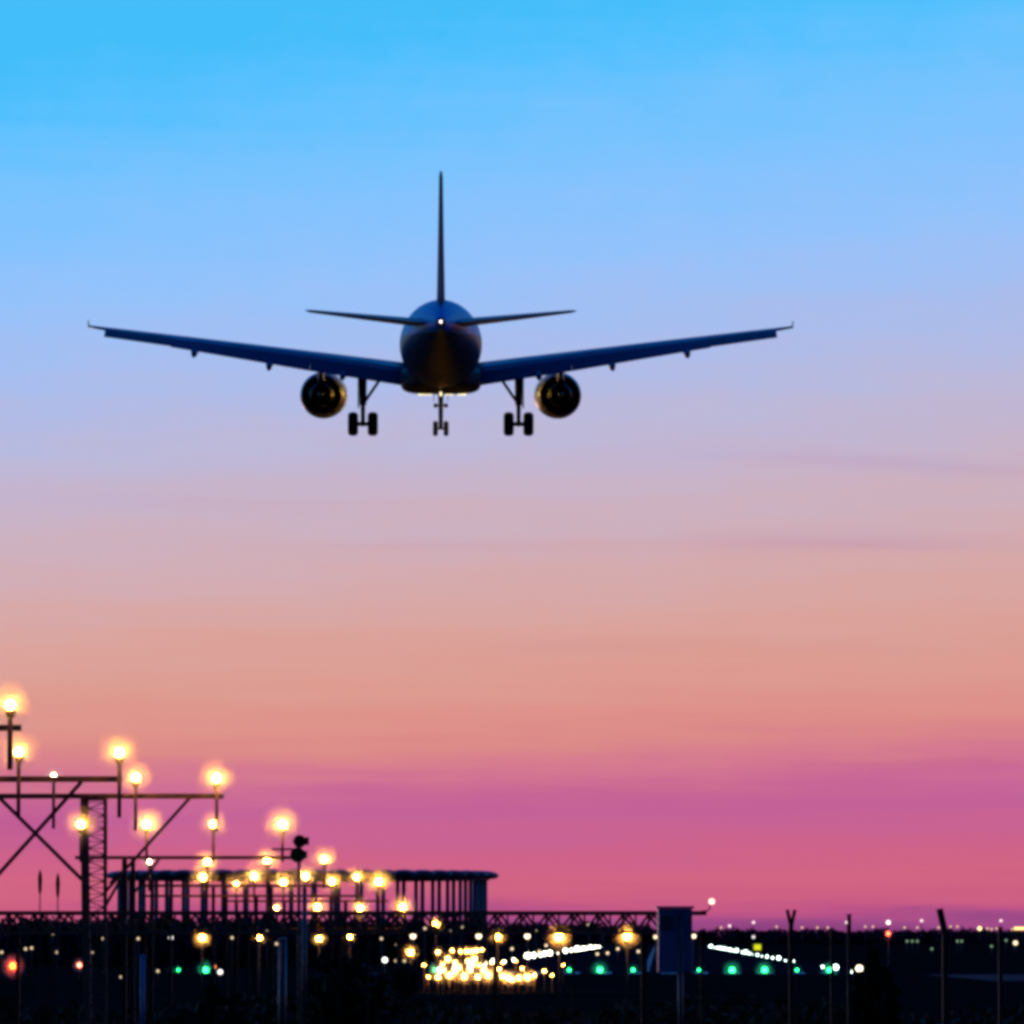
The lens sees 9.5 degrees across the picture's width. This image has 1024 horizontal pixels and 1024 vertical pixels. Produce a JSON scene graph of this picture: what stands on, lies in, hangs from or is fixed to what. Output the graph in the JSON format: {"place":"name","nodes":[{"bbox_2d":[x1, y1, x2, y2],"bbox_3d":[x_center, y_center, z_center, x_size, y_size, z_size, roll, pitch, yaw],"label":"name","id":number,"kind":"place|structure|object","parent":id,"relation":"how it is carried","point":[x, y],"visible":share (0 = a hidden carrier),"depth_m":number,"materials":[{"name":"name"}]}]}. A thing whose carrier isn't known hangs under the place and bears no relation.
{"place":"outdoors","nodes":[
{"label":"outdoors","id":0,"kind":"place"},
{"bbox_2d":[77,821,84,861],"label":"approach light","id":1,"kind":"object","parent":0,"point":[81,825],"visible":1,"depth_m":145.78,"materials":[{"name":"metal"}]},
{"bbox_2d":[88,171,793,435],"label":"airliner","id":2,"kind":"object","parent":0,"point":[440,344],"visible":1,"depth_m":299.29,"materials":[{"name":"blue paint"}]},
{"bbox_2d":[450,930,450,987],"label":"airfield light","id":3,"kind":"object","parent":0,"point":[450,959],"visible":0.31,"depth_m":518.61,"materials":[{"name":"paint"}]},
{"bbox_2d":[0,940,1023,1023],"bbox_3d":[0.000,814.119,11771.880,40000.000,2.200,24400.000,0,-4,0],"label":"ground","id":4,"kind":"structure","parent":0,"point":[921,994],"depth_m":557.35,"materials":[{"name":"black plant"}]},
{"bbox_2d":[0,951,2,987],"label":"airfield light","id":5,"kind":"object","parent":4,"relation":"on","point":[1,952],"visible":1,"depth_m":518.55,"materials":[{"name":"paint"}]},
{"bbox_2d":[0,725,21,730],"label":"light gantry","id":6,"kind":"object","parent":4,"relation":"on","point":[15,727],"visible":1,"depth_m":90.07,"materials":[{"name":"metal"}]},
{"bbox_2d":[4,700,16,769],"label":"approach light","id":7,"kind":"object","parent":6,"relation":"attached to","point":[10,711],"visible":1,"depth_m":89.96,"materials":[{"name":"metal"}]},
{"bbox_2d":[10,963,14,979],"bbox_3d":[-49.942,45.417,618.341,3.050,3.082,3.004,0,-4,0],"label":"obstruction light","id":8,"kind":"object","parent":4,"relation":"on","point":[12,966],"visible":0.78,"depth_m":618.13,"materials":[{"name":"glass"}]},
{"bbox_2d":[24,947,26,987],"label":"airfield light","id":9,"kind":"object","parent":4,"relation":"on","point":[25,948],"visible":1,"depth_m":518.57,"materials":[{"name":"paint"}]},
{"bbox_2d":[30,947,32,987],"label":"airfield light","id":10,"kind":"object","parent":4,"relation":"on","point":[31,948],"visible":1,"depth_m":518.57,"materials":[{"name":"paint"}]},
{"bbox_2d":[38,870,41,1023],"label":"cattail","id":11,"kind":"object","parent":4,"relation":"on","point":[40,882],"visible":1,"depth_m":41.91},
{"bbox_2d":[52,934,53,987],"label":"airfield light","id":12,"kind":"object","parent":4,"relation":"on","point":[52,960],"visible":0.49,"depth_m":518.60,"materials":[{"name":"paint"}]},
{"bbox_2d":[56,873,59,1023],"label":"cattail","id":13,"kind":"object","parent":4,"relation":"on","point":[57,885],"visible":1,"depth_m":41.89},
{"bbox_2d":[0,776,121,874],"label":"light gantry","id":14,"kind":"object","parent":4,"relation":"on","point":[79,779],"visible":1,"depth_m":119.99,"materials":[{"name":"metal"}]},
{"bbox_2d":[14,748,23,816],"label":"approach light","id":15,"kind":"object","parent":14,"relation":"attached to","point":[18,757],"visible":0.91,"depth_m":119.89,"materials":[{"name":"metal"}]},
{"bbox_2d":[115,748,123,817],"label":"approach light","id":16,"kind":"object","parent":14,"relation":"attached to","point":[119,753],"visible":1,"depth_m":119.89,"materials":[{"name":"metal"}]},
{"bbox_2d":[91,952,93,987],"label":"airfield light","id":17,"kind":"object","parent":4,"relation":"on","point":[92,971],"visible":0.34,"depth_m":518.55,"materials":[{"name":"paint"}]},
{"bbox_2d":[0,794,223,1023],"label":"light gantry","id":18,"kind":"object","parent":4,"relation":"on","point":[86,874],"visible":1,"depth_m":149.83,"materials":[{"name":"metal"}]},
{"bbox_2d":[52,773,55,828],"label":"approach light","id":19,"kind":"object","parent":18,"relation":"attached to","point":[53,802],"visible":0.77,"depth_m":149.84,"materials":[{"name":"metal"}]},
{"bbox_2d":[132,774,139,829],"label":"approach light","id":20,"kind":"object","parent":18,"relation":"attached to","point":[135,778],"visible":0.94,"depth_m":149.84,"materials":[{"name":"metal"}]},
{"bbox_2d":[213,774,220,830],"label":"approach light","id":21,"kind":"object","parent":18,"relation":"attached to","point":[216,780],"visible":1,"depth_m":149.84,"materials":[{"name":"metal"}]},
{"bbox_2d":[137,937,139,987],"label":"airfield light","id":22,"kind":"object","parent":4,"relation":"on","point":[138,938],"visible":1,"depth_m":518.59,"materials":[{"name":"paint"}]},
{"bbox_2d":[140,955,144,1023],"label":"steel pole","id":23,"kind":"object","parent":4,"relation":"on","point":[142,971],"visible":1,"depth_m":109.65,"materials":[{"name":"metal"}]},
{"bbox_2d":[75,856,290,1023],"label":"light gantry","id":24,"kind":"object","parent":4,"relation":"on","point":[124,965],"visible":0.68,"depth_m":179.70,"materials":[{"name":"metal"}]},
{"bbox_2d":[143,821,150,861],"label":"approach light","id":25,"kind":"object","parent":24,"relation":"attached to","point":[146,824],"visible":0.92,"depth_m":179.73,"materials":[{"name":"metal"}]},
{"bbox_2d":[210,821,214,861],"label":"approach light","id":26,"kind":"object","parent":24,"relation":"attached to","point":[212,827],"visible":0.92,"depth_m":179.73,"materials":[{"name":"metal"}]},
{"bbox_2d":[279,820,285,861],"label":"approach light","id":27,"kind":"object","parent":24,"relation":"attached to","point":[282,825],"visible":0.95,"depth_m":179.73,"materials":[{"name":"metal"}]},
{"bbox_2d":[200,935,204,995],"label":"post light","id":28,"kind":"object","parent":4,"relation":"on","point":[202,937],"visible":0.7,"depth_m":339.06,"materials":[{"name":"paint"}]},
{"bbox_2d":[231,936,233,987],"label":"airfield light","id":29,"kind":"object","parent":4,"relation":"on","point":[232,937],"visible":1,"depth_m":518.60,"materials":[{"name":"paint"}]},
{"bbox_2d":[141,884,336,1022],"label":"light gantry","id":30,"kind":"object","parent":4,"relation":"on","point":[213,886],"visible":0.93,"depth_m":209.63,"materials":[{"name":"metal"}]},
{"bbox_2d":[146,860,151,890],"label":"approach light","id":31,"kind":"object","parent":30,"relation":"attached to","point":[149,864],"visible":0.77,"depth_m":209.62,"materials":[{"name":"metal"}]},
{"bbox_2d":[205,859,209,890],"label":"approach light","id":32,"kind":"object","parent":30,"relation":"attached to","point":[207,862],"visible":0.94,"depth_m":209.61,"materials":[{"name":"metal"}]},
{"bbox_2d":[264,859,269,888],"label":"approach light","id":33,"kind":"object","parent":30,"relation":"attached to","point":[267,863],"visible":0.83,"depth_m":209.61,"materials":[{"name":"glass"}]},
{"bbox_2d":[321,856,326,887],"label":"approach light","id":34,"kind":"object","parent":30,"relation":"attached to","point":[324,860],"visible":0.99,"depth_m":209.62,"materials":[{"name":"metal"}]},
{"bbox_2d":[0,915,488,967],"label":"woodland","id":35,"kind":"object","parent":4,"relation":"on","point":[186,949],"visible":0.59,"depth_m":882.43,"materials":[{"name":"black plant"}]},
{"bbox_2d":[141,895,362,1008],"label":"light gantry","id":36,"kind":"object","parent":4,"relation":"on","point":[255,992],"visible":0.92,"depth_m":239.48,"materials":[{"name":"metal"}]},
{"bbox_2d":[200,874,205,899],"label":"approach light","id":37,"kind":"object","parent":36,"relation":"attached to","point":[203,877],"visible":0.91,"depth_m":239.52,"materials":[{"name":"glass"}]},
{"bbox_2d":[252,874,256,898],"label":"approach light","id":38,"kind":"object","parent":36,"relation":"attached to","point":[254,877],"visible":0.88,"depth_m":239.52,"materials":[{"name":"metal"}]},
{"bbox_2d":[303,874,307,887],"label":"approach light","id":39,"kind":"object","parent":36,"relation":"attached to","point":[305,879],"visible":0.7,"depth_m":239.53,"materials":[{"name":"glass"}]},
{"bbox_2d":[354,875,358,899],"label":"approach light","id":40,"kind":"object","parent":36,"relation":"attached to","point":[356,877],"visible":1,"depth_m":239.53,"materials":[{"name":"metal"}]},
{"bbox_2d":[258,936,260,995],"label":"post light","id":41,"kind":"object","parent":4,"relation":"on","point":[259,938],"visible":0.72,"depth_m":339.05,"materials":[{"name":"paint"}]},
{"bbox_2d":[266,930,267,987],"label":"airfield light","id":42,"kind":"object","parent":4,"relation":"on","point":[267,962],"visible":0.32,"depth_m":518.62,"materials":[{"name":"paint"}]},
{"bbox_2d":[275,942,277,987],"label":"airfield light","id":43,"kind":"object","parent":4,"relation":"on","point":[276,943],"visible":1,"depth_m":518.58,"materials":[{"name":"paint"}]},
{"bbox_2d":[278,938,286,1023],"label":"steel pole","id":44,"kind":"object","parent":4,"relation":"on","point":[281,980],"visible":1,"depth_m":119.60,"materials":[{"name":"metal"}]},
{"bbox_2d":[272,835,308,1023],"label":"signal mast","id":45,"kind":"object","parent":4,"relation":"on","point":[298,854],"visible":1,"depth_m":177.70,"materials":[{"name":"metal"}]},
{"bbox_2d":[107,869,498,964],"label":"column ring","id":46,"kind":"object","parent":4,"relation":"on","point":[474,890],"depth_m":978.56,"materials":[{"name":"paint"}]},
{"bbox_2d":[302,887,306,1023],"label":"steel pole","id":47,"kind":"object","parent":4,"relation":"on","point":[304,955],"visible":1,"depth_m":104.70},
{"bbox_2d":[228,900,387,1005],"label":"light gantry","id":48,"kind":"object","parent":4,"relation":"on","point":[283,936],"visible":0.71,"depth_m":269.45,"materials":[{"name":"metal"}]},
{"bbox_2d":[234,883,238,904],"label":"approach light","id":49,"kind":"object","parent":48,"relation":"attached to","point":[236,889],"visible":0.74,"depth_m":269.45,"materials":[{"name":"metal"}]},
{"bbox_2d":[281,880,285,902],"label":"approach light","id":50,"kind":"object","parent":48,"relation":"attached to","point":[283,882],"visible":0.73,"depth_m":269.45,"materials":[{"name":"metal"}]},
{"bbox_2d":[329,879,334,894],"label":"approach light","id":51,"kind":"object","parent":48,"relation":"attached to","point":[331,881],"visible":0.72,"depth_m":269.46,"materials":[{"name":"metal"}]},
{"bbox_2d":[376,878,381,901],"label":"approach light","id":52,"kind":"object","parent":48,"relation":"attached to","point":[378,881],"visible":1,"depth_m":269.45,"materials":[{"name":"metal"}]},
{"bbox_2d":[317,936,320,972],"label":"post light","id":53,"kind":"object","parent":4,"relation":"on","point":[319,939],"visible":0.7,"depth_m":339.11,"materials":[{"name":"paint"}]},
{"bbox_2d":[278,927,406,1001],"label":"light gantry","id":54,"kind":"object","parent":4,"relation":"on","point":[397,951],"visible":0.37,"depth_m":299.32,"materials":[{"name":"metal"}]},
{"bbox_2d":[358,906,362,928],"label":"approach light","id":55,"kind":"object","parent":54,"relation":"attached to","point":[360,908],"visible":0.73,"depth_m":299.31,"materials":[{"name":"metal"}]},
{"bbox_2d":[400,904,404,930],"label":"approach light","id":56,"kind":"object","parent":54,"relation":"attached to","point":[402,906],"visible":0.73,"depth_m":299.31,"materials":[{"name":"glass"}]},
{"bbox_2d":[300,953,396,1023],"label":"shrub","id":57,"kind":"object","parent":4,"relation":"on","point":[340,1003],"visible":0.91,"depth_m":168.95,"materials":[{"name":"black plant"}]},
{"bbox_2d":[348,935,351,990],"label":"post light","id":58,"kind":"object","parent":4,"relation":"on","point":[349,937],"visible":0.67,"depth_m":339.13,"materials":[{"name":"paint"}]},
{"bbox_2d":[0,911,706,1023],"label":"truss walkway","id":59,"kind":"structure","parent":4,"relation":"on","point":[533,928],"depth_m":164.63,"materials":[{"name":"metal"}]},
{"bbox_2d":[702,899,714,911],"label":"rod lamp","id":60,"kind":"object","parent":59,"relation":"on","point":[711,901],"visible":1,"depth_m":164.59,"materials":[{"name":"metal"}]},
{"bbox_2d":[380,937,382,973],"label":"airfield light","id":61,"kind":"object","parent":4,"relation":"on","point":[381,938],"visible":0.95,"depth_m":518.63,"materials":[{"name":"paint"}]},
{"bbox_2d":[408,950,412,1003],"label":"post light","id":62,"kind":"object","parent":4,"relation":"on","point":[410,952],"visible":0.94,"depth_m":339.06,"materials":[{"name":"paint"}]},
{"bbox_2d":[410,934,415,966],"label":"airfield light","id":63,"kind":"object","parent":4,"relation":"on","point":[412,936],"visible":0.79,"depth_m":478.75,"materials":[{"name":"paint"}]},
{"bbox_2d":[423,964,424,991],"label":"ground light","id":64,"kind":"object","parent":4,"relation":"on","point":[424,978],"visible":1,"depth_m":478.61,"materials":[{"name":"metal"}]},
{"bbox_2d":[424,927,425,963],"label":"airfield light","id":65,"kind":"object","parent":4,"relation":"on","point":[424,946],"visible":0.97,"depth_m":518.70,"materials":[{"name":"paint"}]},
{"bbox_2d":[434,922,437,1006],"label":"post light","id":66,"kind":"object","parent":4,"relation":"on","point":[435,964],"visible":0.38,"depth_m":339.06,"materials":[{"name":"paint"}]},
{"bbox_2d":[437,951,438,992],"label":"ground light","id":67,"kind":"object","parent":4,"relation":"on","point":[437,968],"visible":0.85,"depth_m":468.71,"materials":[{"name":"metal"}]},
{"bbox_2d":[446,957,449,983],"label":"ground light","id":68,"kind":"object","parent":4,"relation":"on","point":[447,958],"visible":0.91,"depth_m":558.44,"materials":[{"name":"metal"}]},
{"bbox_2d":[453,971,455,990],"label":"ground light","id":69,"kind":"object","parent":4,"relation":"on","point":[454,972],"visible":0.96,"depth_m":488.57,"materials":[{"name":"metal"}]},
{"bbox_2d":[461,926,462,987],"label":"airfield light","id":70,"kind":"object","parent":4,"relation":"on","point":[461,959],"visible":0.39,"depth_m":518.60,"materials":[{"name":"paint"}]},
{"bbox_2d":[462,974,465,992],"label":"ground light","id":71,"kind":"object","parent":4,"relation":"on","point":[464,976],"visible":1,"depth_m":468.61,"materials":[{"name":"metal"}]},
{"bbox_2d":[469,969,471,989],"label":"ground light","id":72,"kind":"object","parent":4,"relation":"on","point":[470,970],"visible":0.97,"depth_m":498.56,"materials":[{"name":"metal"}]},
{"bbox_2d":[476,950,477,978],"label":"ground light","id":73,"kind":"object","parent":4,"relation":"on","point":[476,963],"visible":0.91,"depth_m":638.29,"materials":[{"name":"metal"}]},
{"bbox_2d":[476,975,479,992],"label":"ground light","id":74,"kind":"object","parent":4,"relation":"on","point":[477,977],"visible":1,"depth_m":468.61,"materials":[{"name":"metal"}]},
{"bbox_2d":[476,934,480,974],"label":"airfield light","id":75,"kind":"object","parent":4,"relation":"on","point":[478,936],"visible":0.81,"depth_m":478.73,"materials":[{"name":"paint"}]},
{"bbox_2d":[482,968,485,987],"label":"ground light","id":76,"kind":"object","parent":4,"relation":"on","point":[483,970],"visible":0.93,"depth_m":518.50,"materials":[{"name":"metal"}]},
{"bbox_2d":[486,973,489,991],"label":"ground light","id":77,"kind":"object","parent":4,"relation":"on","point":[487,975],"visible":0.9,"depth_m":478.57,"materials":[{"name":"metal"}]},
{"bbox_2d":[497,934,499,1009],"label":"post light","id":78,"kind":"object","parent":4,"relation":"on","point":[498,936],"visible":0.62,"depth_m":339.04,"materials":[{"name":"paint"}]},
{"bbox_2d":[0,986,1023,1023],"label":"undergrowth","id":79,"kind":"object","parent":4,"relation":"on","point":[739,1012],"visible":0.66,"depth_m":226.49,"materials":[{"name":"black plant"}]},
{"bbox_2d":[525,934,529,974],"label":"airfield light","id":80,"kind":"object","parent":4,"relation":"on","point":[527,936],"visible":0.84,"depth_m":478.72,"materials":[{"name":"paint"}]},
{"bbox_2d":[533,974,534,991],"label":"ground light","id":81,"kind":"object","parent":4,"relation":"on","point":[533,982],"visible":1,"depth_m":478.60,"materials":[{"name":"metal"}]},
{"bbox_2d":[555,934,561,1008],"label":"post light","id":82,"kind":"object","parent":4,"relation":"on","point":[558,936],"visible":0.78,"depth_m":339.03,"materials":[{"name":"paint"}]},
{"bbox_2d":[624,934,630,1006],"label":"post light","id":83,"kind":"object","parent":4,"relation":"on","point":[627,936],"visible":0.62,"depth_m":339.05,"materials":[{"name":"paint"}]},
{"bbox_2d":[417,945,865,973],"bbox_3d":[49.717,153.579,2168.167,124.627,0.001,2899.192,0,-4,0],"label":"runway","id":84,"kind":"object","parent":4,"relation":"on","point":[717,961],"visible":0.6,"depth_m":1012.06,"materials":[{"name":"asphalt"}]},
{"bbox_2d":[511,948,512,966],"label":"airfield light","id":85,"kind":"object","parent":84,"relation":"on","point":[511,957],"visible":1,"depth_m":897.59,"materials":[{"name":"paint"}]},
{"bbox_2d":[535,930,536,966],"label":"airfield light","id":86,"kind":"object","parent":84,"relation":"on","point":[536,950],"visible":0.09,"depth_m":897.67,"materials":[{"name":"paint"}]},
{"bbox_2d":[545,944,547,966],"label":"airfield light","id":87,"kind":"object","parent":84,"relation":"on","point":[546,945],"visible":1,"depth_m":897.62,"materials":[{"name":"paint"}]},
{"bbox_2d":[587,924,589,966],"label":"airfield light","id":88,"kind":"object","parent":84,"relation":"on","point":[588,948],"visible":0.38,"depth_m":897.69,"materials":[{"name":"paint"}]},
{"bbox_2d":[616,948,618,966],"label":"airfield light","id":89,"kind":"object","parent":84,"relation":"on","point":[617,957],"visible":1,"depth_m":897.60,"materials":[{"name":"paint"}]},
{"bbox_2d":[472,949,834,972],"bbox_3d":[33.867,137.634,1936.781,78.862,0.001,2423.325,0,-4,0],"label":"runway marking","id":90,"kind":"object","parent":84,"relation":"on","point":[649,968],"visible":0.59,"depth_m":748.75,"materials":[{"name":"grey paint"}]},
{"bbox_2d":[754,944,760,949],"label":"guidance sign","id":91,"kind":"object","parent":84,"relation":"on","point":[757,946],"visible":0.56,"depth_m":1496.15,"materials":[{"name":"paint"}]},
{"bbox_2d":[654,935,656,980],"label":"airfield light","id":92,"kind":"object","parent":4,"relation":"on","point":[655,936],"visible":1,"depth_m":598.42,"materials":[{"name":"paint"}]},
{"bbox_2d":[656,906,693,1023],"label":"cabinet","id":93,"kind":"object","parent":4,"relation":"on","point":[674,939],"visible":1,"depth_m":74.69,"materials":[{"name":"metal"}]},
{"bbox_2d":[692,934,695,980],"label":"airfield light","id":94,"kind":"object","parent":4,"relation":"on","point":[693,936],"visible":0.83,"depth_m":598.42,"materials":[{"name":"paint"}]},
{"bbox_2d":[488,920,1023,944],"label":"horizon woodland","id":95,"kind":"object","parent":4,"relation":"on","point":[807,936],"visible":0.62,"depth_m":3739.82,"materials":[{"name":"black plant"}]},
{"bbox_2d":[785,909,796,1023],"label":"fence post","id":96,"kind":"object","parent":4,"relation":"on","point":[790,919],"visible":1,"depth_m":94.71,"materials":[{"name":"metal"}]},
{"bbox_2d":[829,928,834,1023],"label":"fence post","id":97,"kind":"object","parent":4,"relation":"on","point":[832,973],"visible":1,"depth_m":139.59,"materials":[{"name":"metal"}]},
{"bbox_2d":[846,914,851,1023],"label":"fence post","id":98,"kind":"object","parent":4,"relation":"on","point":[848,968],"visible":1,"depth_m":119.64,"materials":[{"name":"metal"}]},
{"bbox_2d":[844,946,905,1023],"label":"shrub","id":99,"kind":"object","parent":4,"relation":"on","point":[875,993],"visible":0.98,"depth_m":139.35,"materials":[{"name":"black plant"}]},
{"bbox_2d":[887,932,889,965],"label":"obstruction light","id":100,"kind":"object","parent":4,"relation":"on","point":[888,933],"visible":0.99,"depth_m":618.41,"materials":[{"name":"metal"}]},
{"bbox_2d":[936,908,947,1023],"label":"fence post","id":101,"kind":"object","parent":4,"relation":"on","point":[942,921],"visible":1,"depth_m":94.71,"materials":[{"name":"metal"}]},
{"bbox_2d":[922,974,1023,980],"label":"taxiway","id":102,"kind":"structure","parent":4,"relation":"on","point":[1007,977],"depth_m":671.97,"materials":[{"name":"asphalt"}]},
{"bbox_2d":[997,927,1002,1023],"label":"fence post","id":103,"kind":"object","parent":4,"relation":"on","point":[1000,1000],"visible":1,"depth_m":119.64,"materials":[{"name":"metal"}]},
{"bbox_2d":[0,0,1023,935],"label":"sky","id":104,"kind":"structure","parent":0,"point":[739,626],"materials":[{"name":"blue"}]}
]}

